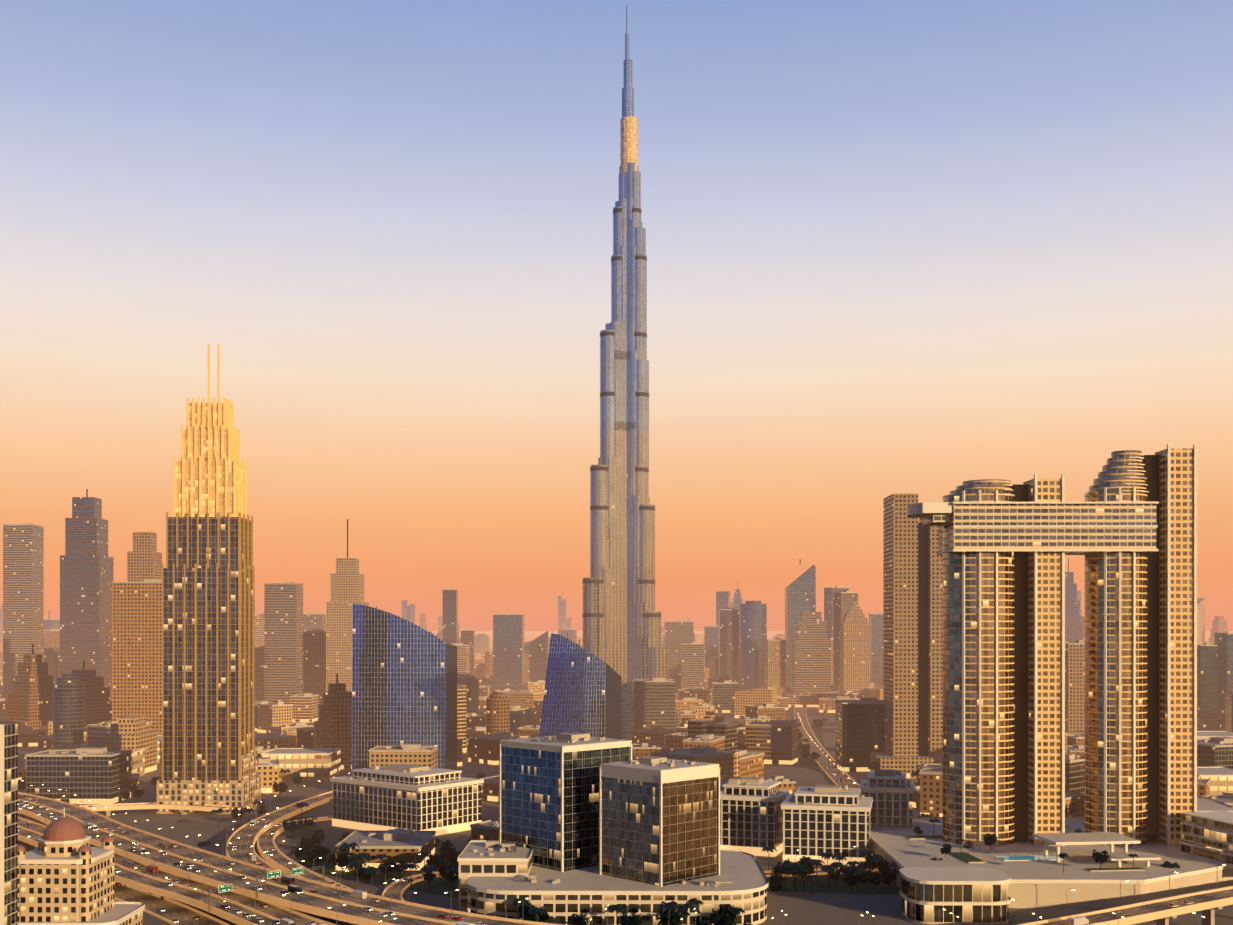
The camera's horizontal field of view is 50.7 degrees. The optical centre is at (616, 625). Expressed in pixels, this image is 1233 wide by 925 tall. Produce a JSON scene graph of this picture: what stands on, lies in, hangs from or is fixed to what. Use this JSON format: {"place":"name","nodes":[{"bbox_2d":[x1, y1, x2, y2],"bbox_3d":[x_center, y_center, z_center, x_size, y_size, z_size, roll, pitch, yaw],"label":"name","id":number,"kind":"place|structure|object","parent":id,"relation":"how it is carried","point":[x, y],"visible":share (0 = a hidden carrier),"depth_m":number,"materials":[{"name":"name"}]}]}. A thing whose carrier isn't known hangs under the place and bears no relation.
{"place":"outdoors","nodes":[
{"label":"outdoors","id":0,"kind":"place"},
{"bbox_2d":[0,724,17,924],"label":"edge tower","id":1,"kind":"structure","parent":0,"point":[8,824],"depth_m":452.18,"materials":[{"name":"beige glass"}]},
{"bbox_2d":[18,808,144,924],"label":"domed building","id":2,"kind":"structure","parent":0,"point":[65,873],"depth_m":464.83,"materials":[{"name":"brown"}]},
{"bbox_2d":[0,0,1232,630],"label":"sky","id":3,"kind":"structure","parent":0,"point":[924,248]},
{"bbox_2d":[18,707,1232,924],"bbox_3d":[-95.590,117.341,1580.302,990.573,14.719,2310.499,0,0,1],"label":"roads","id":4,"kind":"structure","parent":0,"point":[152,891],"depth_m":582.50,"materials":[{"name":"grey asphalt"}]},
{"bbox_2d":[135,846,145,854],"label":"truck","id":5,"kind":"object","parent":4,"relation":"on","point":[140,849],"visible":1,"depth_m":644.04,"materials":[{"name":"paint"}]},
{"bbox_2d":[146,865,157,872],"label":"truck","id":6,"kind":"object","parent":4,"relation":"on","point":[152,868],"visible":0.96,"depth_m":616.36,"materials":[{"name":"paint"}]},
{"bbox_2d":[209,882,265,911],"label":"gantry sign","id":7,"kind":"object","parent":4,"relation":"on","point":[224,888],"visible":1,"depth_m":542.33,"materials":[{"name":"green"}]},
{"bbox_2d":[280,918,295,924],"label":"truck","id":8,"kind":"object","parent":4,"relation":"on","point":[284,921],"visible":1,"depth_m":503.46,"materials":[{"name":"paint"}]},
{"bbox_2d":[281,875,294,884],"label":"truck","id":9,"kind":"object","parent":4,"relation":"on","point":[288,879],"visible":1,"depth_m":568.87,"materials":[{"name":"paint"}]},
{"bbox_2d":[256,866,323,897],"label":"gantry sign","id":10,"kind":"object","parent":4,"relation":"on","point":[274,874],"visible":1,"depth_m":552.76,"materials":[{"name":"green"}]},
{"bbox_2d":[288,885,302,894],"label":"truck","id":11,"kind":"object","parent":4,"relation":"on","point":[293,888],"visible":0.94,"depth_m":548.55,"materials":[{"name":"paint"}]},
{"bbox_2d":[351,890,366,899],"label":"truck","id":12,"kind":"object","parent":4,"relation":"on","point":[361,894],"visible":1,"depth_m":538.67,"materials":[{"name":"paint"}]},
{"bbox_2d":[1069,916,1088,924],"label":"vehicle","id":13,"kind":"object","parent":4,"relation":"on","point":[1079,920],"visible":0.98,"depth_m":481.06,"materials":[{"name":"paint"}]},
{"bbox_2d":[18,631,1232,924],"bbox_3d":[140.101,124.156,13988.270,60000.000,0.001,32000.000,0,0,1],"label":"ground","id":14,"kind":"structure","parent":0,"point":[782,907],"depth_m":762.87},
{"bbox_2d":[18,779,25,792],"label":"tree","id":15,"kind":"object","parent":14,"relation":"on","point":[22,785],"visible":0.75,"depth_m":956.33,"materials":[{"name":"green plant"}]},
{"bbox_2d":[131,788,143,800],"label":"tree","id":16,"kind":"object","parent":14,"relation":"on","point":[137,793],"visible":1,"depth_m":922.97,"materials":[{"name":"green plant"}]},
{"bbox_2d":[196,841,211,849],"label":"tree","id":17,"kind":"object","parent":14,"relation":"on","point":[203,843],"visible":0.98,"depth_m":678.67,"materials":[{"name":"green plant"}]},
{"bbox_2d":[157,344,260,813],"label":"deco tower","id":18,"kind":"structure","parent":14,"relation":"on","point":[208,660],"depth_m":860.96,"materials":[{"name":"beige glass"}]},
{"bbox_2d":[231,807,244,824],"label":"tree","id":19,"kind":"object","parent":14,"relation":"on","point":[235,811],"visible":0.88,"depth_m":810.32,"materials":[{"name":"green plant"}]},
{"bbox_2d":[256,804,266,814],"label":"tree","id":20,"kind":"object","parent":14,"relation":"on","point":[261,809],"visible":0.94,"depth_m":840.01,"materials":[{"name":"green plant"}]},
{"bbox_2d":[273,781,287,798],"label":"tree","id":21,"kind":"object","parent":14,"relation":"on","point":[281,787],"visible":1,"depth_m":931.44,"materials":[{"name":"green plant"}]},
{"bbox_2d":[290,823,305,846],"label":"tree","id":22,"kind":"object","parent":14,"relation":"on","point":[297,826],"visible":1,"depth_m":714.31,"materials":[{"name":"green plant"}]},
{"bbox_2d":[291,845,305,861],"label":"tree","id":23,"kind":"object","parent":14,"relation":"on","point":[298,852],"visible":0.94,"depth_m":679.84,"materials":[{"name":"green plant"}]},
{"bbox_2d":[298,858,312,869],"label":"tree","id":24,"kind":"object","parent":14,"relation":"on","point":[305,863],"visible":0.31,"depth_m":641.19,"materials":[{"name":"green plant"}]},
{"bbox_2d":[303,838,315,849],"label":"tree","id":25,"kind":"object","parent":14,"relation":"on","point":[310,844],"visible":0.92,"depth_m":707.49,"materials":[{"name":"green plant"}]},
{"bbox_2d":[308,834,324,844],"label":"tree","id":26,"kind":"object","parent":14,"relation":"on","point":[318,838],"visible":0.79,"depth_m":724.62,"materials":[{"name":"green plant"}]},
{"bbox_2d":[314,862,330,874],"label":"tree","id":27,"kind":"object","parent":14,"relation":"on","point":[324,865],"visible":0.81,"depth_m":606.35,"materials":[{"name":"green plant"}]},
{"bbox_2d":[347,860,365,887],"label":"tree","id":28,"kind":"object","parent":14,"relation":"on","point":[355,863],"visible":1,"depth_m":614.61,"materials":[{"name":"green plant"}]},
{"bbox_2d":[349,853,365,881],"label":"tree","id":29,"kind":"object","parent":14,"relation":"on","point":[356,856],"visible":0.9,"depth_m":627.58,"materials":[{"name":"green plant"}]},
{"bbox_2d":[360,865,375,883],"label":"tree","id":30,"kind":"object","parent":14,"relation":"on","point":[368,875],"visible":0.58,"depth_m":624.89,"materials":[{"name":"green plant"}]},
{"bbox_2d":[363,866,380,893],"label":"tree","id":31,"kind":"object","parent":14,"relation":"on","point":[372,870],"visible":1,"depth_m":597.43,"materials":[{"name":"green plant"}]},
{"bbox_2d":[352,604,621,774],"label":"curved glass towers","id":32,"kind":"structure","parent":14,"relation":"on","point":[404,681],"depth_m":1021.31,"materials":[{"name":"blue glass"}]},
{"bbox_2d":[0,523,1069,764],"bbox_3d":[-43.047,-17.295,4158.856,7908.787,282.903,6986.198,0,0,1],"label":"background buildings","id":33,"kind":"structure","parent":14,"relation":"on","point":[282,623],"depth_m":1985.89,"materials":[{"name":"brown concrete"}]},
{"bbox_2d":[527,906,546,921],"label":"tree","id":34,"kind":"object","parent":14,"relation":"on","point":[537,910],"visible":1,"depth_m":515.12,"materials":[{"name":"green plant"}]},
{"bbox_2d":[564,913,588,924],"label":"tree","id":35,"kind":"object","parent":14,"relation":"on","point":[575,919],"visible":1,"depth_m":518.02,"materials":[{"name":"green plant"}]},
{"bbox_2d":[285,726,901,897],"bbox_3d":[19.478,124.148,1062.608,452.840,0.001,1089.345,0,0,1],"label":"landscape lawns","id":36,"kind":"structure","parent":14,"relation":"on","point":[440,886],"depth_m":629.16,"materials":[{"name":"green plant"}]},
{"bbox_2d":[282,819,296,836],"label":"tree","id":37,"kind":"object","parent":36,"relation":"on","point":[286,826],"visible":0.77,"depth_m":763.08,"materials":[{"name":"green plant"}]},
{"bbox_2d":[301,850,316,863],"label":"tree","id":38,"kind":"object","parent":36,"relation":"on","point":[311,856],"visible":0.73,"depth_m":664.42,"materials":[{"name":"green plant"}]},
{"bbox_2d":[304,818,313,829],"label":"tree","id":39,"kind":"object","parent":36,"relation":"on","point":[309,822],"visible":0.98,"depth_m":784.87,"materials":[{"name":"green plant"}]},
{"bbox_2d":[314,846,330,856],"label":"tree","id":40,"kind":"object","parent":36,"relation":"on","point":[324,851],"visible":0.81,"depth_m":685.20,"materials":[{"name":"green plant"}]},
{"bbox_2d":[331,848,353,877],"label":"tree","id":41,"kind":"object","parent":36,"relation":"on","point":[342,859],"visible":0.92,"depth_m":639.12,"materials":[{"name":"green plant"}]},
{"bbox_2d":[339,842,359,875],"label":"tree","id":42,"kind":"object","parent":36,"relation":"on","point":[348,846],"visible":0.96,"depth_m":644.53,"materials":[{"name":"green plant"}]},
{"bbox_2d":[378,862,394,877],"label":"tree","id":43,"kind":"object","parent":36,"relation":"on","point":[386,869],"visible":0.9,"depth_m":640.65,"materials":[{"name":"green plant"}]},
{"bbox_2d":[392,863,405,876],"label":"tree","id":44,"kind":"object","parent":36,"relation":"on","point":[398,869],"visible":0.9,"depth_m":642.97,"materials":[{"name":"green plant"}]},
{"bbox_2d":[401,863,419,888],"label":"tree","id":45,"kind":"object","parent":36,"relation":"on","point":[406,866],"visible":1,"depth_m":612.81,"materials":[{"name":"green plant"}]},
{"bbox_2d":[416,851,431,865],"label":"tree","id":46,"kind":"object","parent":36,"relation":"on","point":[424,853],"visible":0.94,"depth_m":647.08,"materials":[{"name":"green plant"}]},
{"bbox_2d":[420,865,438,891],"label":"tree","id":47,"kind":"object","parent":36,"relation":"on","point":[429,869],"visible":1,"depth_m":603.79,"materials":[{"name":"green plant"}]},
{"bbox_2d":[422,871,436,884],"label":"tree","id":48,"kind":"object","parent":36,"relation":"on","point":[426,876],"visible":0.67,"depth_m":621.64,"materials":[{"name":"green plant"}]},
{"bbox_2d":[425,853,437,865],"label":"tree","id":49,"kind":"object","parent":36,"relation":"on","point":[430,861],"visible":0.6,"depth_m":664.37,"materials":[{"name":"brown plant"}]},
{"bbox_2d":[432,854,445,867],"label":"tree","id":50,"kind":"object","parent":36,"relation":"on","point":[438,862],"visible":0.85,"depth_m":651.21,"materials":[{"name":"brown plant"}]},
{"bbox_2d":[438,840,453,853],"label":"tree","id":51,"kind":"object","parent":36,"relation":"on","point":[446,844],"visible":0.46,"depth_m":682.65,"materials":[{"name":"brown plant"}]},
{"bbox_2d":[438,864,454,882],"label":"tree","id":52,"kind":"object","parent":36,"relation":"on","point":[442,870],"visible":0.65,"depth_m":626.72,"materials":[{"name":"green plant"}]},
{"bbox_2d":[440,846,453,861],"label":"tree","id":53,"kind":"object","parent":36,"relation":"on","point":[447,852],"visible":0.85,"depth_m":673.59,"materials":[{"name":"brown plant"}]},
{"bbox_2d":[447,868,458,888],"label":"tree","id":54,"kind":"object","parent":36,"relation":"on","point":[453,877],"visible":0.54,"depth_m":614.02,"materials":[{"name":"green plant"}]},
{"bbox_2d":[513,898,530,912],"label":"tree","id":55,"kind":"object","parent":36,"relation":"on","point":[525,902],"visible":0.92,"depth_m":527.12,"materials":[{"name":"green plant"}]},
{"bbox_2d":[516,903,541,918],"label":"tree","id":56,"kind":"object","parent":36,"relation":"on","point":[525,909],"visible":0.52,"depth_m":528.55,"materials":[{"name":"green plant"}]},
{"bbox_2d":[520,913,540,921],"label":"tree","id":57,"kind":"object","parent":36,"relation":"on","point":[527,917],"visible":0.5,"depth_m":521.20,"materials":[{"name":"green plant"}]},
{"bbox_2d":[536,910,548,921],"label":"tree","id":58,"kind":"object","parent":36,"relation":"on","point":[543,917],"visible":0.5,"depth_m":532.40,"materials":[{"name":"green plant"}]},
{"bbox_2d":[606,904,626,924],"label":"tree","id":59,"kind":"object","parent":36,"relation":"on","point":[613,907],"visible":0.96,"depth_m":521.25,"materials":[{"name":"green plant"}]},
{"bbox_2d":[655,911,680,924],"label":"tree","id":60,"kind":"object","parent":36,"relation":"on","point":[663,918],"visible":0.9,"depth_m":522.15,"materials":[{"name":"green plant"}]},
{"bbox_2d":[676,912,690,924],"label":"tree","id":61,"kind":"object","parent":36,"relation":"on","point":[684,914],"visible":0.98,"depth_m":521.43,"materials":[{"name":"green plant"}]},
{"bbox_2d":[678,903,694,924],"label":"tree","id":62,"kind":"object","parent":36,"relation":"on","point":[686,906],"visible":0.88,"depth_m":522.57,"materials":[{"name":"green plant"}]},
{"bbox_2d":[710,910,726,924],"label":"tree","id":63,"kind":"object","parent":36,"relation":"on","point":[716,918],"visible":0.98,"depth_m":525.88,"materials":[{"name":"green plant"}]},
{"bbox_2d":[717,904,736,920],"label":"tree","id":64,"kind":"object","parent":36,"relation":"on","point":[726,912],"visible":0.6,"depth_m":528.19,"materials":[{"name":"green plant"}]},
{"bbox_2d":[730,907,744,924],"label":"tree","id":65,"kind":"object","parent":36,"relation":"on","point":[736,910],"visible":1,"depth_m":524.46,"materials":[{"name":"green plant"}]},
{"bbox_2d":[761,846,776,870],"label":"tree","id":66,"kind":"object","parent":36,"relation":"on","point":[767,849],"visible":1,"depth_m":655.03,"materials":[{"name":"green plant"}]},
{"bbox_2d":[768,873,784,883],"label":"tree","id":67,"kind":"object","parent":36,"relation":"on","point":[772,877],"visible":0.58,"depth_m":616.99,"materials":[{"name":"green plant"}]},
{"bbox_2d":[771,865,783,874],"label":"tree","id":68,"kind":"object","parent":36,"relation":"on","point":[776,869],"visible":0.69,"depth_m":637.25,"materials":[{"name":"green plant"}]},
{"bbox_2d":[778,858,791,879],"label":"tree","id":69,"kind":"object","parent":36,"relation":"on","point":[785,862],"visible":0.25,"depth_m":633.65,"materials":[{"name":"green plant"}]},
{"bbox_2d":[784,861,801,890],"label":"tree","id":70,"kind":"object","parent":36,"relation":"on","point":[793,865],"visible":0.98,"depth_m":606.61,"materials":[{"name":"green plant"}]},
{"bbox_2d":[795,865,810,891],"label":"tree","id":71,"kind":"object","parent":36,"relation":"on","point":[803,868],"visible":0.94,"depth_m":605.17,"materials":[{"name":"green plant"}]},
{"bbox_2d":[799,861,814,880],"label":"tree","id":72,"kind":"object","parent":36,"relation":"on","point":[812,868],"visible":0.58,"depth_m":631.25,"materials":[{"name":"green plant"}]},
{"bbox_2d":[807,859,824,884],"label":"tree","id":73,"kind":"object","parent":36,"relation":"on","point":[816,862],"visible":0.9,"depth_m":622.08,"materials":[{"name":"green plant"}]},
{"bbox_2d":[811,718,822,732],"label":"tree","id":74,"kind":"object","parent":36,"relation":"on","point":[817,724],"visible":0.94,"depth_m":1510.32,"materials":[{"name":"brown plant"}]},
{"bbox_2d":[819,852,835,875],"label":"tree","id":75,"kind":"object","parent":36,"relation":"on","point":[826,855],"visible":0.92,"depth_m":630.61,"materials":[{"name":"green plant"}]},
{"bbox_2d":[820,865,835,888],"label":"tree","id":76,"kind":"object","parent":36,"relation":"on","point":[826,867],"visible":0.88,"depth_m":613.06,"materials":[{"name":"green plant"}]},
{"bbox_2d":[827,869,842,884],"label":"tree","id":77,"kind":"object","parent":36,"relation":"on","point":[832,876],"visible":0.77,"depth_m":622.84,"materials":[{"name":"green plant"}]},
{"bbox_2d":[830,862,844,887],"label":"tree","id":78,"kind":"object","parent":36,"relation":"on","point":[836,865],"visible":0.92,"depth_m":615.72,"materials":[{"name":"green plant"}]},
{"bbox_2d":[842,870,864,890],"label":"tree","id":79,"kind":"object","parent":36,"relation":"on","point":[850,876],"visible":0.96,"depth_m":607.20,"materials":[{"name":"green plant"}]},
{"bbox_2d":[859,869,869,888],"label":"tree","id":80,"kind":"object","parent":36,"relation":"on","point":[863,874],"visible":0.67,"depth_m":612.93,"materials":[{"name":"green plant"}]},
{"bbox_2d":[859,849,875,872],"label":"tree","id":81,"kind":"object","parent":36,"relation":"on","point":[865,852],"visible":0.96,"depth_m":637.68,"materials":[{"name":"green plant"}]},
{"bbox_2d":[867,872,882,889],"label":"tree","id":82,"kind":"object","parent":36,"relation":"on","point":[875,879],"visible":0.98,"depth_m":611.13,"materials":[{"name":"green plant"}]},
{"bbox_2d":[868,854,884,872],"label":"tree","id":83,"kind":"object","parent":36,"relation":"on","point":[876,857],"visible":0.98,"depth_m":632.59,"materials":[{"name":"green plant"}]},
{"bbox_2d":[877,862,888,873],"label":"tree","id":84,"kind":"object","parent":36,"relation":"on","point":[882,869],"visible":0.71,"depth_m":639.29,"materials":[{"name":"green plant"}]},
{"bbox_2d":[881,869,896,889],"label":"tree","id":85,"kind":"object","parent":36,"relation":"on","point":[887,876],"visible":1,"depth_m":610.36,"materials":[{"name":"green plant"}]},
{"bbox_2d":[457,733,768,924],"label":"office podium","id":86,"kind":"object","parent":14,"relation":"on","point":[590,827],"visible":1,"depth_m":564.56,"materials":[{"name":"blue glass"}]},
{"bbox_2d":[0,489,1232,804],"bbox_3d":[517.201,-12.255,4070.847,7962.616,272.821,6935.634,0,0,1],"label":"background high-rise buildings","id":87,"kind":"structure","parent":14,"relation":"on","point":[912,678],"depth_m":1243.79,"materials":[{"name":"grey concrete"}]},
{"bbox_2d":[0,645,1232,871],"bbox_3d":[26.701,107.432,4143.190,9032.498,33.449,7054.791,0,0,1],"label":"city","id":88,"kind":"object","parent":14,"relation":"on","point":[408,845],"depth_m":1150.68,"materials":[{"name":"beige concrete"}]},
{"bbox_2d":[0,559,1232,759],"bbox_3d":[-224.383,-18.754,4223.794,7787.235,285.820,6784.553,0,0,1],"label":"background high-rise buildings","id":89,"kind":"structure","parent":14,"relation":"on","point":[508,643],"depth_m":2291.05,"materials":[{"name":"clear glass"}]},
{"bbox_2d":[330,764,913,865],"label":"office buildings","id":90,"kind":"structure","parent":14,"relation":"on","point":[757,814],"depth_m":723.86,"materials":[{"name":"beige concrete"}]},
{"bbox_2d":[24,726,1232,811],"bbox_3d":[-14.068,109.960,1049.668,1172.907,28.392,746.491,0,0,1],"label":"blocks","id":91,"kind":"structure","parent":14,"relation":"on","point":[315,764],"depth_m":1036.52,"materials":[{"name":"beige concrete"}]},
{"bbox_2d":[618,912,641,924],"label":"tree","id":92,"kind":"object","parent":14,"relation":"on","point":[626,919],"visible":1,"depth_m":516.64,"materials":[{"name":"green plant"}]},
{"bbox_2d":[582,5,680,735],"bbox_3d":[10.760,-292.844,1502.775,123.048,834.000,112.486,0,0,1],"label":"skyscraper","id":93,"kind":"structure","parent":14,"relation":"on","point":[621,627],"depth_m":1469.49,"materials":[{"name":"silver glass"}]},
{"bbox_2d":[657,901,680,924],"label":"tree","id":94,"kind":"object","parent":14,"relation":"on","point":[671,905],"visible":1,"depth_m":516.64,"materials":[{"name":"green plant"}]},
{"bbox_2d":[769,878,782,893],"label":"tree","id":95,"kind":"object","parent":14,"relation":"on","point":[776,885],"visible":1,"depth_m":600.48,"materials":[{"name":"green plant"}]},
{"bbox_2d":[849,865,865,893],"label":"tree","id":96,"kind":"object","parent":14,"relation":"on","point":[857,869],"visible":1,"depth_m":600.94,"materials":[{"name":"green plant"}]},
{"bbox_2d":[870,444,1232,924],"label":"twin towers","id":97,"kind":"structure","parent":14,"relation":"on","point":[1127,528],"depth_m":663.70,"materials":[{"name":"beige concrete"}]},
{"bbox_2d":[940,843,951,856],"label":"tree","id":98,"kind":"object","parent":97,"relation":"on","point":[946,849],"visible":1,"depth_m":627.24,"materials":[{"name":"green plant"}]},
{"bbox_2d":[981,833,997,849],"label":"tree","id":99,"kind":"object","parent":97,"relation":"on","point":[989,839],"visible":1,"depth_m":645.29,"materials":[{"name":"green plant"}]},
{"bbox_2d":[1092,849,1109,868],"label":"tree","id":100,"kind":"object","parent":97,"relation":"on","point":[1101,857],"visible":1,"depth_m":596.32,"materials":[{"name":"green plant"}]},
{"bbox_2d":[1161,861,1179,867],"bbox_3d":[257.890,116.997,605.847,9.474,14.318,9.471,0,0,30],"label":"shrub","id":101,"kind":"object","parent":97,"relation":"on","point":[1166,864],"visible":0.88,"depth_m":603.89,"materials":[{"name":"plant"}]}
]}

